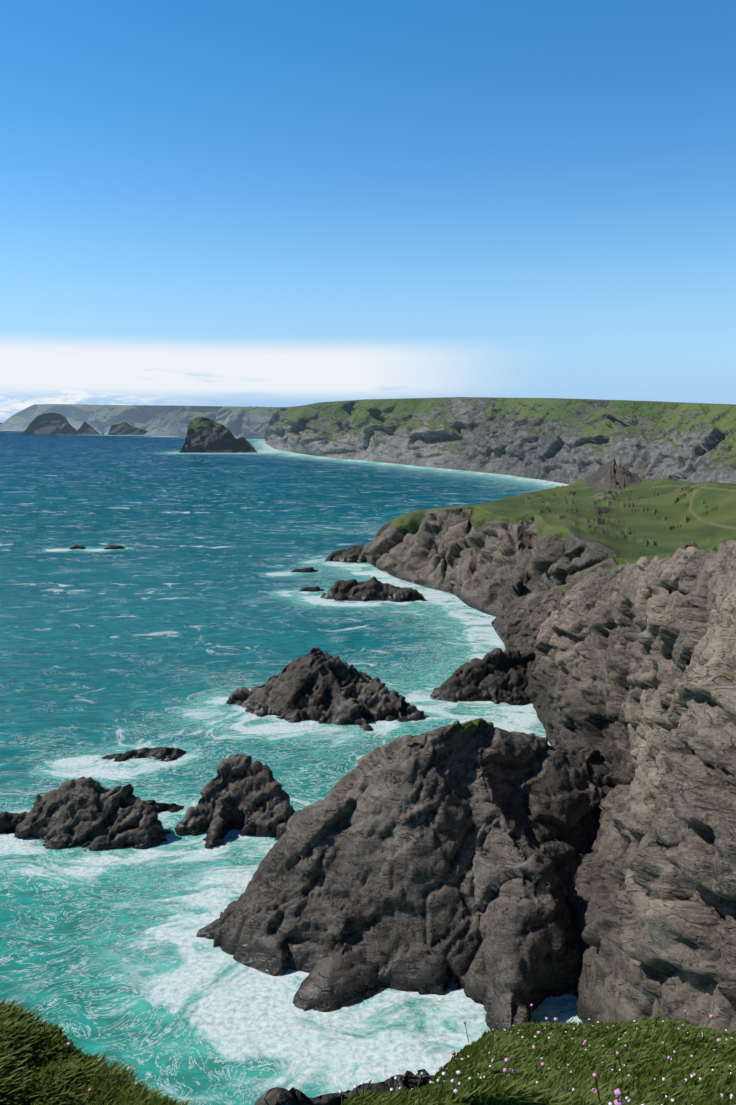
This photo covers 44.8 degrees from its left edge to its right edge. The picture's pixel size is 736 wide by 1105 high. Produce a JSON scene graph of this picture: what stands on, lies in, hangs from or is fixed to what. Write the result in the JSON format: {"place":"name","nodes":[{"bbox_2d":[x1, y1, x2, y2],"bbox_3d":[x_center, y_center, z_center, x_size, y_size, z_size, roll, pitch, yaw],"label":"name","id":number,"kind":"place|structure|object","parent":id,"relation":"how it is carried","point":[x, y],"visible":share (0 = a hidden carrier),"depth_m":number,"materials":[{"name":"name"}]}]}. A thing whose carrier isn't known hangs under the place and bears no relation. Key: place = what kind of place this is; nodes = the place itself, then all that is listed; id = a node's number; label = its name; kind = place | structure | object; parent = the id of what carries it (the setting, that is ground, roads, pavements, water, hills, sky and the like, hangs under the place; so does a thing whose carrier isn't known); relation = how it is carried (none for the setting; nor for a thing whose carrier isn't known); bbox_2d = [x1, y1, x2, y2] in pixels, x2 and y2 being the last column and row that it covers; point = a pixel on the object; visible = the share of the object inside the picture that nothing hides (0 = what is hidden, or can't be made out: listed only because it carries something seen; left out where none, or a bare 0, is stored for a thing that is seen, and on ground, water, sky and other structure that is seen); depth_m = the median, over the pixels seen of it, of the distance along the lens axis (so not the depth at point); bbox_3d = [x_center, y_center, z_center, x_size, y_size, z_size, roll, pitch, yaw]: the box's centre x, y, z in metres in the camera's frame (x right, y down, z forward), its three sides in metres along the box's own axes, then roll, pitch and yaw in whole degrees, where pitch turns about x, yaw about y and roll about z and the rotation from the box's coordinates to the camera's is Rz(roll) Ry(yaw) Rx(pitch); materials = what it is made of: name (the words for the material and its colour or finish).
{"place":"outdoors","nodes":[
{"label":"outdoors","id":0,"kind":"place"},
{"bbox_2d":[0,404,280,438],"bbox_3d":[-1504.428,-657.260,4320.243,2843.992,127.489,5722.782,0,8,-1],"label":"headland cliff","id":1,"kind":"structure","parent":0,"point":[250,422],"depth_m":2176.36,"materials":[{"name":"grey stone"}]},
{"bbox_2d":[0,423,582,1104],"bbox_3d":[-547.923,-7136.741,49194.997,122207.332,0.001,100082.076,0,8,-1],"label":"sea","id":2,"kind":"structure","parent":0,"point":[182,615],"depth_m":95.91,"materials":[{"name":"liquid"}]},
{"bbox_2d":[0,811,26,834],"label":"sea rock","id":3,"kind":"object","parent":2,"relation":"in","point":[9,822],"visible":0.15,"depth_m":66.09,"materials":[{"name":"grey stone"}]},
{"bbox_2d":[23,413,103,433],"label":"sea stack","id":4,"kind":"object","parent":2,"relation":"in","point":[50,423],"visible":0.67,"depth_m":2288.55,"materials":[{"name":"grey stone"}]},
{"bbox_2d":[69,545,85,548],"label":"rock","id":5,"kind":"object","parent":2,"relation":"in","point":[77,547],"visible":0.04,"depth_m":214.03,"materials":[{"name":"grey stone"}]},
{"bbox_2d":[14,776,171,851],"bbox_3d":[-20.652,19.823,66.340,18.000,6.639,14.000,0,8,-1],"label":"sea rock","id":6,"kind":"object","parent":2,"relation":"in","point":[90,813],"visible":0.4,"depth_m":64.68,"materials":[{"name":"grey stone"}]},
{"bbox_2d":[104,545,125,549],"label":"rock","id":7,"kind":"object","parent":2,"relation":"in","point":[114,547],"visible":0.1,"depth_m":214.04,"materials":[{"name":"grey stone"}]},
{"bbox_2d":[107,421,147,434],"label":"sea stack","id":8,"kind":"object","parent":2,"relation":"in","point":[124,428],"visible":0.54,"depth_m":2184.58,"materials":[{"name":"grey stone"}]},
{"bbox_2d":[102,747,186,761],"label":"rock","id":9,"kind":"object","parent":2,"relation":"in","point":[163,753],"visible":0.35,"depth_m":80.74,"materials":[{"name":"grey stone"}]},
{"bbox_2d":[143,800,183,812],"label":"rock","id":10,"kind":"object","parent":2,"relation":"in","point":[171,808],"visible":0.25,"depth_m":69.70,"materials":[{"name":"grey stone"}]},
{"bbox_2d":[179,417,257,452],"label":"sea stack","id":11,"kind":"object","parent":2,"relation":"in","point":[206,435],"visible":0.88,"depth_m":899.77,"materials":[{"name":"grey stone"}]},
{"bbox_2d":[174,754,295,848],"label":"sea rock","id":12,"kind":"object","parent":2,"relation":"in","point":[245,794],"visible":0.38,"depth_m":66.28,"materials":[{"name":"grey stone"}]},
{"bbox_2d":[291,567,318,572],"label":"sea rock","id":13,"kind":"object","parent":2,"relation":"in","point":[308,570],"visible":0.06,"depth_m":180.75,"materials":[{"name":"grey stone"}]},
{"bbox_2d":[299,586,323,591],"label":"sea rock","id":14,"kind":"object","parent":2,"relation":"in","point":[312,589],"visible":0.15,"depth_m":160.47,"materials":[{"name":"grey stone"}]},
{"bbox_2d":[226,647,425,730],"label":"sea rock","id":15,"kind":"object","parent":2,"relation":"in","point":[315,684],"visible":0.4,"depth_m":92.48,"materials":[{"name":"grey stone"}]},
{"bbox_2d":[325,545,368,562],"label":"rock","id":16,"kind":"object","parent":2,"relation":"in","point":[352,554],"visible":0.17,"depth_m":194.24,"materials":[{"name":"grey stone"}]},
{"bbox_2d":[320,576,426,601],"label":"sea rock","id":17,"kind":"object","parent":2,"relation":"in","point":[373,589],"visible":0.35,"depth_m":152.76,"materials":[{"name":"grey stone"}]},
{"bbox_2d":[196,718,627,1030],"bbox_3d":[3.170,17.910,52.668,35.367,14.368,37.000,0,8,-1],"label":"foreground rock","id":18,"kind":"object","parent":2,"relation":"in","point":[439,860],"visible":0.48,"depth_m":50.51,"materials":[{"name":"grey stone"}]},
{"bbox_2d":[430,648,536,705],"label":"sea rock","id":19,"kind":"object","parent":2,"relation":"in","point":[496,675],"visible":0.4,"depth_m":98.34,"materials":[{"name":"grey stone"}]},
{"bbox_2d":[255,1069,433,1104],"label":"ledge rock","id":20,"kind":"object","parent":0,"point":[408,1080],"visible":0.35,"depth_m":9.98,"materials":[{"name":"grey stone"}]},
{"bbox_2d":[0,0,735,422],"label":"sky","id":21,"kind":"structure","parent":0,"point":[242,203],"materials":[{"name":"blue"}]},
{"bbox_2d":[264,397,735,484],"bbox_3d":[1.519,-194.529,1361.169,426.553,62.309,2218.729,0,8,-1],"label":"headland cliff","id":22,"kind":"structure","parent":0,"point":[565,441],"depth_m":512.49,"materials":[{"name":"grey stone"}]},
{"bbox_2d":[361,458,735,616],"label":"headland","id":23,"kind":"structure","parent":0,"point":[495,558],"depth_m":156.33,"materials":[{"name":"green plant"}]},
{"bbox_2d":[491,535,735,1032],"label":"cliff","id":24,"kind":"structure","parent":0,"point":[633,672],"depth_m":42.34,"materials":[{"name":"grey stone"}]},
{"bbox_2d":[639,463,649,478],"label":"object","id":25,"kind":"structure","parent":0,"point":[644,467],"depth_m":363.24,"materials":[{"name":"grey stone"}]},
{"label":"foreground bank","id":26,"kind":"object","parent":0,"visible":0},
{"bbox_2d":[339,1017,734,1104],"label":"pale flowers","id":27,"kind":"object","parent":26,"relation":"on","point":[458,1072],"visible":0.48,"depth_m":2.56,"materials":[{"name":"plant"}]},
{"bbox_2d":[341,1013,735,1104],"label":"grass","id":28,"kind":"structure","parent":26,"relation":"on","point":[642,1060],"depth_m":4.00,"materials":[{"name":"green plant"}]},
{"bbox_2d":[443,1004,720,1104],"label":"thrift flowers","id":29,"kind":"object","parent":28,"relation":"on","point":[618,1093],"visible":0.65,"depth_m":3.49,"materials":[{"name":"plant"}]},
{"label":"foreground bank","id":30,"kind":"object","parent":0,"visible":0},
{"bbox_2d":[0,996,201,1104],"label":"grass","id":31,"kind":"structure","parent":30,"relation":"on","point":[74,1076],"depth_m":4.30,"materials":[{"name":"green plant"}]},
{"bbox_2d":[43,1019,91,1102],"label":"thrift flowers","id":32,"kind":"object","parent":31,"relation":"on","point":[68,1043],"visible":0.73,"depth_m":4.47,"materials":[{"name":"plant"}]}
]}

